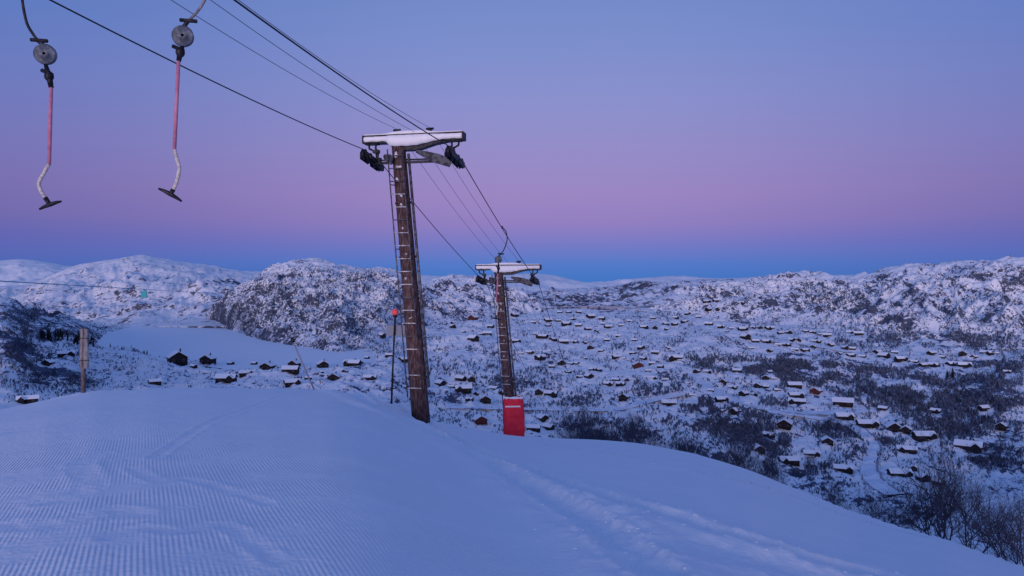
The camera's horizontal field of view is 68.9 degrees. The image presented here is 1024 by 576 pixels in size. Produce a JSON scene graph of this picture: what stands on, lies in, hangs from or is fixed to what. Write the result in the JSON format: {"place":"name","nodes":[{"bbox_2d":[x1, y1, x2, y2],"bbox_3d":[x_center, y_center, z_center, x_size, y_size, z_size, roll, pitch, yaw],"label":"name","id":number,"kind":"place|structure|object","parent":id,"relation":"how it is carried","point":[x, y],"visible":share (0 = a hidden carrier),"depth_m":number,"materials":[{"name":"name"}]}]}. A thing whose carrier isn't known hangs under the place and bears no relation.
{"place":"outdoors","nodes":[
{"label":"outdoors","id":0,"kind":"place"},
{"bbox_2d":[0,255,261,327],"bbox_3d":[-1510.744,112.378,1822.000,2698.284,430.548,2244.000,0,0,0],"label":"mountain","id":1,"kind":"structure","parent":0,"point":[188,307],"depth_m":1271.48,"materials":[{"name":"white snow"}]},
{"bbox_2d":[97,325,376,368],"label":"frozen lake","id":2,"kind":"structure","parent":0,"point":[224,346],"depth_m":505.73,"materials":[{"name":"white snow"}]},
{"bbox_2d":[205,258,457,351],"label":"rocky knoll","id":3,"kind":"structure","parent":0,"point":[221,309],"depth_m":680.75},
{"bbox_2d":[0,259,852,291],"bbox_3d":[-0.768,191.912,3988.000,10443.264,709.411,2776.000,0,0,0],"label":"mountain","id":4,"kind":"structure","parent":0,"point":[21,270],"depth_m":3522.24,"materials":[{"name":"white snow"}]},
{"bbox_2d":[420,274,557,325],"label":"rounded hill","id":5,"kind":"structure","parent":0,"point":[466,295],"depth_m":846.89,"materials":[{"name":"white snow"}]},
{"bbox_2d":[0,388,1023,575],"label":"ski slope","id":6,"kind":"structure","parent":0,"point":[224,482],"depth_m":10.04,"materials":[{"name":"white snow"}]},
{"bbox_2d":[79,328,88,392],"bbox_3d":[-16.615,3.014,29.000,0.397,2.925,0.218,0,0,0],"label":"timber post","id":7,"kind":"object","parent":6,"relation":"on","point":[84,351],"visible":0.98,"depth_m":28.93,"materials":[{"name":"wood"}]},
{"bbox_2d":[291,337,314,389],"bbox_3d":[-8.641,3.235,31.000,1.094,2.408,0.197,0,0,0],"label":"leaning pole","id":8,"kind":"object","parent":6,"relation":"on","point":[292,340],"visible":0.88,"depth_m":30.97,"materials":[{"name":"grey"}]},
{"bbox_2d":[383,309,404,403],"bbox_3d":[-3.877,2.464,24.500,0.701,3.568,0.230,0,0,0],"label":"marker pole","id":9,"kind":"object","parent":6,"relation":"on","point":[394,330],"visible":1,"depth_m":24.49,"materials":[{"name":"metal"}]},
{"bbox_2d":[360,127,465,423],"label":"lift tower","id":10,"kind":"structure","parent":6,"relation":"on","point":[400,142],"depth_m":23.17,"materials":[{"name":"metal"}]},
{"bbox_2d":[49,0,564,437],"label":"haul rope","id":11,"kind":"object","parent":10,"relation":"attached to","point":[260,104],"visible":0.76,"depth_m":15.95,"materials":[{"name":"black metal"}]},
{"bbox_2d":[21,0,61,209],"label":"bar hanger","id":12,"kind":"object","parent":11,"relation":"hanging from","point":[44,54],"visible":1,"depth_m":10.88,"materials":[{"name":"metal"}]},
{"bbox_2d":[171,0,570,436],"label":"signal cable","id":13,"kind":"object","parent":10,"relation":"attached to","point":[354,108],"visible":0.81,"depth_m":18.67,"materials":[{"name":"grey plastic"}]},
{"bbox_2d":[238,0,583,437],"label":"signal cable","id":14,"kind":"object","parent":10,"relation":"attached to","point":[402,112],"visible":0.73,"depth_m":18.79,"materials":[{"name":"grey plastic"}]},
{"bbox_2d":[233,0,594,436],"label":"haul rope","id":15,"kind":"object","parent":10,"relation":"attached to","point":[265,22],"visible":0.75,"depth_m":16.60,"materials":[{"name":"black metal"}]},
{"bbox_2d":[158,0,205,201],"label":"bar hanger","id":16,"kind":"object","parent":15,"relation":"hanging from","point":[182,36],"visible":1,"depth_m":10.73,"materials":[{"name":"metal"}]},
{"bbox_2d":[492,226,507,319],"bbox_3d":[-0.503,-0.594,29.552,0.659,3.719,0.200,0,0,0],"label":"bar hanger","id":17,"kind":"object","parent":15,"relation":"hanging from","point":[498,259],"visible":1,"depth_m":29.53,"materials":[{"name":"metal"}]},
{"bbox_2d":[475,261,541,403],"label":"lift tower","id":18,"kind":"structure","parent":6,"relation":"on","point":[508,379],"depth_m":36.89,"materials":[{"name":"metal"}]},
{"bbox_2d":[211,0,578,438],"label":"signal cable","id":19,"kind":"object","parent":18,"relation":"attached to","point":[384,115],"visible":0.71,"depth_m":18.64,"materials":[{"name":"grey plastic"}]},
{"bbox_2d":[502,394,524,436],"bbox_3d":[0.088,6.438,36.886,1.134,2.304,0.997,0,0,0],"label":"safety pad","id":20,"kind":"object","parent":18,"relation":"attached to","point":[513,414],"visible":0.96,"depth_m":36.44,"materials":[{"name":"red fabric"}]},
{"bbox_2d":[547,424,587,438],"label":"bare bush","id":21,"kind":"object","parent":6,"relation":"on","point":[559,436],"visible":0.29,"depth_m":75.93,"materials":[{"name":"brown plant"}]},
{"bbox_2d":[554,399,608,439],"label":"bare bush","id":22,"kind":"object","parent":6,"relation":"on","point":[578,426],"visible":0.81,"depth_m":65.26,"materials":[{"name":"brown plant"}]},
{"bbox_2d":[565,406,614,439],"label":"bare bush","id":23,"kind":"object","parent":6,"relation":"on","point":[590,417],"visible":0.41,"depth_m":71.51,"materials":[{"name":"brown plant"}]},
{"bbox_2d":[588,417,615,440],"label":"bare bush","id":24,"kind":"object","parent":6,"relation":"on","point":[600,432],"visible":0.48,"depth_m":67.60,"materials":[{"name":"brown plant"}]},
{"bbox_2d":[601,410,654,443],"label":"bare bush","id":25,"kind":"object","parent":6,"relation":"on","point":[639,440],"visible":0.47,"depth_m":66.71,"materials":[{"name":"brown plant"}]},
{"bbox_2d":[360,401,898,575],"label":"snow clods","id":26,"kind":"object","parent":6,"relation":"on","point":[638,565],"visible":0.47,"depth_m":10.46,"materials":[{"name":"white snow"}]},
{"bbox_2d":[611,407,652,443],"bbox_3d":[10.274,12.142,62.375,4.939,4.707,4.451,0,0,-40],"label":"bare bush","id":27,"kind":"object","parent":6,"relation":"on","point":[630,435],"visible":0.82,"depth_m":62.15,"materials":[{"name":"brown plant"}]},
{"bbox_2d":[620,409,684,448],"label":"bare bush","id":28,"kind":"object","parent":6,"relation":"on","point":[652,440],"visible":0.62,"depth_m":71.04,"materials":[{"name":"brown plant"}]},
{"bbox_2d":[662,419,708,451],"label":"bare bush","id":29,"kind":"object","parent":6,"relation":"on","point":[675,445],"visible":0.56,"depth_m":69.54,"materials":[{"name":"brown plant"}]},
{"bbox_2d":[672,434,705,454],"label":"bare bush","id":30,"kind":"object","parent":6,"relation":"on","point":[690,451],"visible":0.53,"depth_m":67.92,"materials":[{"name":"brown plant"}]},
{"bbox_2d":[704,429,773,475],"bbox_3d":[19.824,14.534,64.090,6.736,5.973,4.695,0,0,4],"label":"bare bush","id":31,"kind":"object","parent":6,"relation":"on","point":[742,461],"visible":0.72,"depth_m":63.85,"materials":[{"name":"brown plant"}]},
{"bbox_2d":[709,429,775,472],"bbox_3d":[19.834,14.722,63.945,6.378,6.078,5.748,0,0,12],"label":"bare bush","id":32,"kind":"object","parent":6,"relation":"on","point":[726,461],"visible":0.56,"depth_m":63.88,"materials":[{"name":"brown plant"}]},
{"bbox_2d":[748,433,799,482],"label":"bare bush","id":33,"kind":"object","parent":6,"relation":"on","point":[769,467],"visible":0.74,"depth_m":65.17,"materials":[{"name":"brown plant"}]},
{"bbox_2d":[813,476,854,509],"bbox_3d":[21.410,14.401,50.397,3.761,3.584,3.389,0,0,-18],"label":"bare bush","id":34,"kind":"object","parent":6,"relation":"on","point":[827,495],"visible":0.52,"depth_m":50.62,"materials":[{"name":"brown plant"}]},
{"bbox_2d":[821,478,900,523],"bbox_3d":[23.813,14.810,50.423,3.484,4.432,4.998,0,0,-17],"label":"bare bush","id":35,"kind":"object","parent":6,"relation":"on","point":[866,508],"visible":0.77,"depth_m":50.11,"materials":[{"name":"brown plant"}]},
{"bbox_2d":[875,488,935,530],"bbox_3d":[26.653,16.266,51.973,5.433,4.818,3.787,0,0,-14],"label":"bare bush","id":36,"kind":"object","parent":6,"relation":"on","point":[895,523],"visible":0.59,"depth_m":52.17,"materials":[{"name":"brown plant"}]},
{"bbox_2d":[872,469,970,539],"bbox_3d":[29.605,16.410,53.103,6.960,7.649,5.786,0,0,-15],"label":"bare birch","id":37,"kind":"object","parent":6,"relation":"on","point":[927,510],"visible":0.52,"depth_m":53.17,"materials":[{"name":"brown plant"}]},
{"bbox_2d":[876,429,999,540],"bbox_3d":[29.164,14.173,51.550,7.783,9.991,6.256,0,0,-21],"label":"bare birch","id":38,"kind":"object","parent":6,"relation":"on","point":[939,504],"visible":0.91,"depth_m":50.88,"materials":[{"name":"brown plant"}]},
{"bbox_2d":[926,454,1021,553],"bbox_3d":[33.367,16.353,54.099,7.030,9.024,5.650,0,0,25],"label":"bare birch","id":39,"kind":"object","parent":6,"relation":"on","point":[968,530],"visible":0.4,"depth_m":53.42,"materials":[{"name":"brown plant"}]},
{"bbox_2d":[939,475,1023,564],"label":"bare birch","id":40,"kind":"object","parent":6,"relation":"on","point":[1007,538],"visible":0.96,"depth_m":46.12,"materials":[{"name":"brown plant"}]},
{"bbox_2d":[976,489,1023,565],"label":"bare birch","id":41,"kind":"object","parent":6,"relation":"on","point":[1015,541],"visible":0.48,"depth_m":47.52,"materials":[{"name":"brown plant"}]},
{"bbox_2d":[0,296,1023,565],"bbox_3d":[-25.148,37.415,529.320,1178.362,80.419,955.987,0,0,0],"label":"valley","id":42,"kind":"structure","parent":0,"point":[464,346],"depth_m":365.06,"materials":[{"name":"white snow"}]},
{"bbox_2d":[15,393,38,403],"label":"cabin","id":43,"kind":"object","parent":42,"relation":"on","point":[26,399],"visible":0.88,"depth_m":136.24,"materials":[{"name":"grey"}]},
{"bbox_2d":[40,358,55,365],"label":"cabin","id":44,"kind":"object","parent":42,"relation":"on","point":[48,362],"visible":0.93,"depth_m":234.62,"materials":[{"name":"brown"}]},
{"bbox_2d":[56,349,75,356],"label":"cabin","id":45,"kind":"object","parent":42,"relation":"on","point":[66,352],"visible":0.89,"depth_m":273.75,"materials":[{"name":"grey"}]},
{"bbox_2d":[0,281,233,294],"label":"turquoise cable","id":46,"kind":"object","parent":42,"relation":"on","point":[89,286],"visible":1,"depth_m":84.50,"materials":[{"name":"teal"}]},
{"bbox_2d":[147,377,161,385],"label":"cabin","id":47,"kind":"object","parent":42,"relation":"on","point":[156,381],"visible":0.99,"depth_m":220.38,"materials":[{"name":"grey"}]},
{"bbox_2d":[166,348,188,365],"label":"cabin","id":48,"kind":"object","parent":42,"relation":"on","point":[176,357],"visible":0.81,"depth_m":358.04,"materials":[{"name":"brown wood"}]},
{"bbox_2d":[199,353,216,363],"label":"cabin","id":49,"kind":"object","parent":42,"relation":"on","point":[210,358],"visible":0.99,"depth_m":389.36,"materials":[{"name":"grey"}]},
{"bbox_2d":[214,372,237,383],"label":"cabin","id":50,"kind":"object","parent":42,"relation":"on","point":[226,378],"visible":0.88,"depth_m":256.71,"materials":[{"name":"grey"}]},
{"bbox_2d":[238,369,254,377],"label":"cabin","id":51,"kind":"object","parent":42,"relation":"on","point":[242,373],"visible":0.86,"depth_m":297.16,"materials":[{"name":"grey"}]},
{"bbox_2d":[258,361,275,369],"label":"cabin","id":52,"kind":"object","parent":42,"relation":"on","point":[269,365],"visible":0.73,"depth_m":337.85,"materials":[{"name":"grey"}]},
{"bbox_2d":[280,364,300,374],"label":"cabin","id":53,"kind":"object","parent":42,"relation":"on","point":[293,369],"visible":0.99,"depth_m":300.85,"materials":[{"name":"grey"}]},
{"bbox_2d":[283,377,301,387],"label":"cabin","id":54,"kind":"object","parent":42,"relation":"on","point":[291,381],"visible":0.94,"depth_m":271.95,"materials":[{"name":"grey"}]},
{"bbox_2d":[316,359,328,367],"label":"cabin","id":55,"kind":"object","parent":42,"relation":"on","point":[322,364],"visible":0.83,"depth_m":378.23,"materials":[{"name":"brown wood"}]},
{"bbox_2d":[327,371,340,380],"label":"cabin","id":56,"kind":"object","parent":42,"relation":"on","point":[334,376],"visible":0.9,"depth_m":299.85,"materials":[{"name":"grey"}]},
{"bbox_2d":[343,358,361,366],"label":"cabin","id":57,"kind":"object","parent":42,"relation":"on","point":[348,362],"visible":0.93,"depth_m":354.23,"materials":[{"name":"grey"}]},
{"bbox_2d":[362,374,376,379],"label":"cabin","id":58,"kind":"object","parent":42,"relation":"on","point":[370,377],"visible":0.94,"depth_m":305.35,"materials":[{"name":"grey"}]},
{"bbox_2d":[454,374,466,381],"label":"cabin","id":59,"kind":"object","parent":42,"relation":"on","point":[462,377],"visible":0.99,"depth_m":381.77,"materials":[{"name":"grey"}]},
{"bbox_2d":[454,383,472,393],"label":"cabin","id":60,"kind":"object","parent":42,"relation":"on","point":[465,388],"visible":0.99,"depth_m":340.69,"materials":[{"name":"grey"}]},
{"bbox_2d":[467,334,479,341],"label":"cabin","id":61,"kind":"object","parent":42,"relation":"on","point":[473,338],"visible":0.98,"depth_m":517.85,"materials":[{"name":"grey"}]},
{"bbox_2d":[471,413,486,425],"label":"cabin","id":62,"kind":"object","parent":42,"relation":"on","point":[478,419],"visible":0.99,"depth_m":257.86,"materials":[{"name":"brown"}]},
{"bbox_2d":[479,393,491,402],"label":"cabin","id":63,"kind":"object","parent":42,"relation":"on","point":[485,398],"visible":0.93,"depth_m":334.60,"materials":[{"name":"grey"}]},
{"bbox_2d":[0,265,1023,536],"bbox_3d":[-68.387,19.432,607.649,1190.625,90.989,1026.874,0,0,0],"label":"birch scrub","id":64,"kind":"object","parent":42,"relation":"on","point":[896,392],"visible":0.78,"depth_m":369.17,"materials":[{"name":"brown plant"}]},
{"bbox_2d":[526,424,540,432],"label":"cabin","id":65,"kind":"object","parent":42,"relation":"on","point":[534,427],"visible":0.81,"depth_m":252.74,"materials":[{"name":"grey"}]},
{"bbox_2d":[534,353,546,360],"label":"cabin","id":66,"kind":"object","parent":42,"relation":"on","point":[539,358],"visible":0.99,"depth_m":484.19,"materials":[{"name":"grey"}]},
{"bbox_2d":[536,412,549,421],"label":"cabin","id":67,"kind":"object","parent":42,"relation":"on","point":[543,417],"visible":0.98,"depth_m":285.26,"materials":[{"name":"grey"}]},
{"bbox_2d":[542,423,555,430],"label":"cabin","id":68,"kind":"object","parent":42,"relation":"on","point":[547,426],"visible":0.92,"depth_m":264.15,"materials":[{"name":"grey"}]},
{"bbox_2d":[543,390,557,397],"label":"cabin","id":69,"kind":"object","parent":42,"relation":"on","point":[551,393],"visible":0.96,"depth_m":351.16,"materials":[{"name":"grey"}]},
{"bbox_2d":[544,306,640,309],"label":"road bank","id":70,"kind":"structure","parent":42,"relation":"on","point":[588,307],"depth_m":912.86,"materials":[{"name":"white snow"}]},
{"bbox_2d":[618,392,630,401],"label":"cabin","id":71,"kind":"object","parent":42,"relation":"on","point":[625,396],"visible":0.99,"depth_m":345.66,"materials":[{"name":"grey"}]},
{"bbox_2d":[632,360,643,368],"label":"cabin","id":72,"kind":"object","parent":42,"relation":"on","point":[636,364],"visible":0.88,"depth_m":465.27,"materials":[{"name":"red wood"}]},
{"bbox_2d":[661,398,676,405],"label":"cabin","id":73,"kind":"object","parent":42,"relation":"on","point":[669,402],"visible":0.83,"depth_m":351.37,"materials":[{"name":"grey"}]},
{"bbox_2d":[668,354,682,361],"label":"cabin","id":74,"kind":"object","parent":42,"relation":"on","point":[672,357],"visible":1,"depth_m":474.29,"materials":[{"name":"grey"}]},
{"bbox_2d":[714,396,728,402],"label":"cabin","id":75,"kind":"object","parent":42,"relation":"on","point":[719,399],"visible":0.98,"depth_m":351.42,"materials":[{"name":"grey"}]},
{"bbox_2d":[739,333,750,339],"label":"cabin","id":76,"kind":"object","parent":42,"relation":"on","point":[746,336],"visible":0.99,"depth_m":580.50,"materials":[{"name":"grey"}]},
{"bbox_2d":[762,459,793,484],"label":"bare bush","id":77,"kind":"object","parent":42,"relation":"on","point":[770,473],"visible":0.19,"depth_m":81.14,"materials":[{"name":"brown plant"}]},
{"bbox_2d":[776,417,793,430],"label":"cabin","id":78,"kind":"object","parent":42,"relation":"on","point":[785,423],"visible":1,"depth_m":318.33,"materials":[{"name":"brown wood"}]},
{"bbox_2d":[777,454,800,466],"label":"cabin","id":79,"kind":"object","parent":42,"relation":"on","point":[795,460],"visible":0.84,"depth_m":266.30,"materials":[{"name":"grey"}]},
{"bbox_2d":[787,380,802,388],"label":"cabin","id":80,"kind":"object","parent":42,"relation":"on","point":[796,384],"visible":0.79,"depth_m":420.87,"materials":[{"name":"grey"}]},
{"bbox_2d":[787,392,804,397],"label":"cabin","id":81,"kind":"object","parent":42,"relation":"on","point":[797,394],"visible":0.82,"depth_m":387.70,"materials":[{"name":"grey"}]},
{"bbox_2d":[788,397,806,404],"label":"cabin","id":82,"kind":"object","parent":42,"relation":"on","point":[799,401],"visible":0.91,"depth_m":375.78,"materials":[{"name":"grey"}]},
{"bbox_2d":[802,449,820,457],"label":"cabin","id":83,"kind":"object","parent":42,"relation":"on","point":[816,453],"visible":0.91,"depth_m":280.17,"materials":[{"name":"grey"}]},
{"bbox_2d":[809,386,823,394],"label":"cabin","id":84,"kind":"object","parent":42,"relation":"on","point":[818,390],"visible":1,"depth_m":403.17,"materials":[{"name":"red wood"}]},
{"bbox_2d":[820,435,833,445],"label":"cabin","id":85,"kind":"object","parent":42,"relation":"on","point":[828,440],"visible":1,"depth_m":295.63,"materials":[{"name":"brown wood"}]},
{"bbox_2d":[832,396,853,406],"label":"cabin","id":86,"kind":"object","parent":42,"relation":"on","point":[844,402],"visible":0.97,"depth_m":364.94,"materials":[{"name":"grey"}]},
{"bbox_2d":[833,463,853,474],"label":"cabin","id":87,"kind":"object","parent":42,"relation":"on","point":[846,468],"visible":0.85,"depth_m":262.04,"materials":[{"name":"grey"}]},
{"bbox_2d":[834,411,854,420],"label":"cabin","id":88,"kind":"object","parent":42,"relation":"on","point":[847,416],"visible":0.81,"depth_m":341.44,"materials":[{"name":"grey"}]},
{"bbox_2d":[855,418,879,428],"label":"cabin","id":89,"kind":"object","parent":42,"relation":"on","point":[870,423],"visible":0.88,"depth_m":329.30,"materials":[{"name":"grey"}]},
{"bbox_2d":[877,351,890,358],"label":"cabin","id":90,"kind":"object","parent":42,"relation":"on","point":[884,354],"visible":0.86,"depth_m":518.81,"materials":[{"name":"grey"}]},
{"bbox_2d":[884,419,901,432],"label":"cabin","id":91,"kind":"object","parent":42,"relation":"on","point":[893,426],"visible":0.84,"depth_m":320.16,"materials":[{"name":"grey"}]},
{"bbox_2d":[885,467,913,477],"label":"cabin","id":92,"kind":"object","parent":42,"relation":"on","point":[896,471],"visible":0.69,"depth_m":231.88,"materials":[{"name":"grey"}]},
{"bbox_2d":[894,355,908,361],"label":"cabin","id":93,"kind":"object","parent":42,"relation":"on","point":[900,358],"visible":1,"depth_m":495.01,"materials":[{"name":"grey"}]},
{"bbox_2d":[895,444,917,453],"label":"cabin","id":94,"kind":"object","parent":42,"relation":"on","point":[906,449],"visible":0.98,"depth_m":283.07,"materials":[{"name":"grey"}]},
{"bbox_2d":[900,424,912,434],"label":"cabin","id":95,"kind":"object","parent":42,"relation":"on","point":[906,429],"visible":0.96,"depth_m":315.54,"materials":[{"name":"grey"}]},
{"bbox_2d":[914,471,929,482],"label":"cabin","id":96,"kind":"object","parent":42,"relation":"on","point":[924,476],"visible":0.51,"depth_m":219.66,"materials":[{"name":"grey"}]},
{"bbox_2d":[910,429,937,441],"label":"cabin","id":97,"kind":"object","parent":42,"relation":"on","point":[928,436],"visible":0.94,"depth_m":304.00,"materials":[{"name":"grey"}]},
{"bbox_2d":[957,361,971,367],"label":"cabin","id":98,"kind":"object","parent":42,"relation":"on","point":[966,364],"visible":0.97,"depth_m":481.29,"materials":[{"name":"grey"}]},
{"bbox_2d":[953,439,983,453],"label":"cabin","id":99,"kind":"object","parent":42,"relation":"on","point":[975,446],"visible":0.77,"depth_m":290.77,"materials":[{"name":"grey"}]},
{"bbox_2d":[977,404,990,410],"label":"cabin","id":100,"kind":"object","parent":42,"relation":"on","point":[984,407],"visible":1,"depth_m":338.99,"materials":[{"name":"grey"}]},
{"bbox_2d":[995,421,1007,430],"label":"cabin","id":101,"kind":"object","parent":42,"relation":"on","point":[1002,426],"visible":0.97,"depth_m":315.10,"materials":[{"name":"grey"}]},
{"bbox_2d":[0,0,1023,281],"label":"sky","id":102,"kind":"structure","parent":0,"point":[608,140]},
{"bbox_2d":[445,391,687,410],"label":"road","id":103,"kind":"structure","parent":0,"point":[656,397],"depth_m":318.74,"materials":[{"name":"white snow"}]},
{"bbox_2d":[688,373,756,406],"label":"road","id":104,"kind":"structure","parent":0,"point":[699,379],"depth_m":390.29,"materials":[{"name":"white snow"}]},
{"bbox_2d":[444,279,1021,350],"bbox_3d":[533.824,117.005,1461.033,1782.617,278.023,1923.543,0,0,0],"label":"plateau","id":105,"kind":"structure","parent":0,"point":[643,295],"depth_m":1082.00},
{"bbox_2d":[733,337,850,352],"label":"road","id":106,"kind":"structure","parent":0,"point":[841,350],"depth_m":569.95,"materials":[{"name":"white snow"}]},
{"bbox_2d":[748,404,867,414],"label":"road","id":107,"kind":"structure","parent":0,"point":[830,412],"depth_m":352.79,"materials":[{"name":"white snow"}]},
{"bbox_2d":[636,255,1023,350],"bbox_3d":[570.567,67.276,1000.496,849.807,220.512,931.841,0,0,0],"label":"rocky ridge","id":108,"kind":"structure","parent":0,"point":[908,277],"depth_m":787.13,"materials":[{"name":"white snow"}]},
{"bbox_2d":[775,410,907,494],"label":"road","id":109,"kind":"structure","parent":0,"point":[871,473],"depth_m":270.17,"materials":[{"name":"white snow"}]},
{"bbox_2d":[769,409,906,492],"bbox_3d":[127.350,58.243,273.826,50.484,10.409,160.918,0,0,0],"label":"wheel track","id":110,"kind":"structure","parent":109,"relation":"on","point":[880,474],"depth_m":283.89,"materials":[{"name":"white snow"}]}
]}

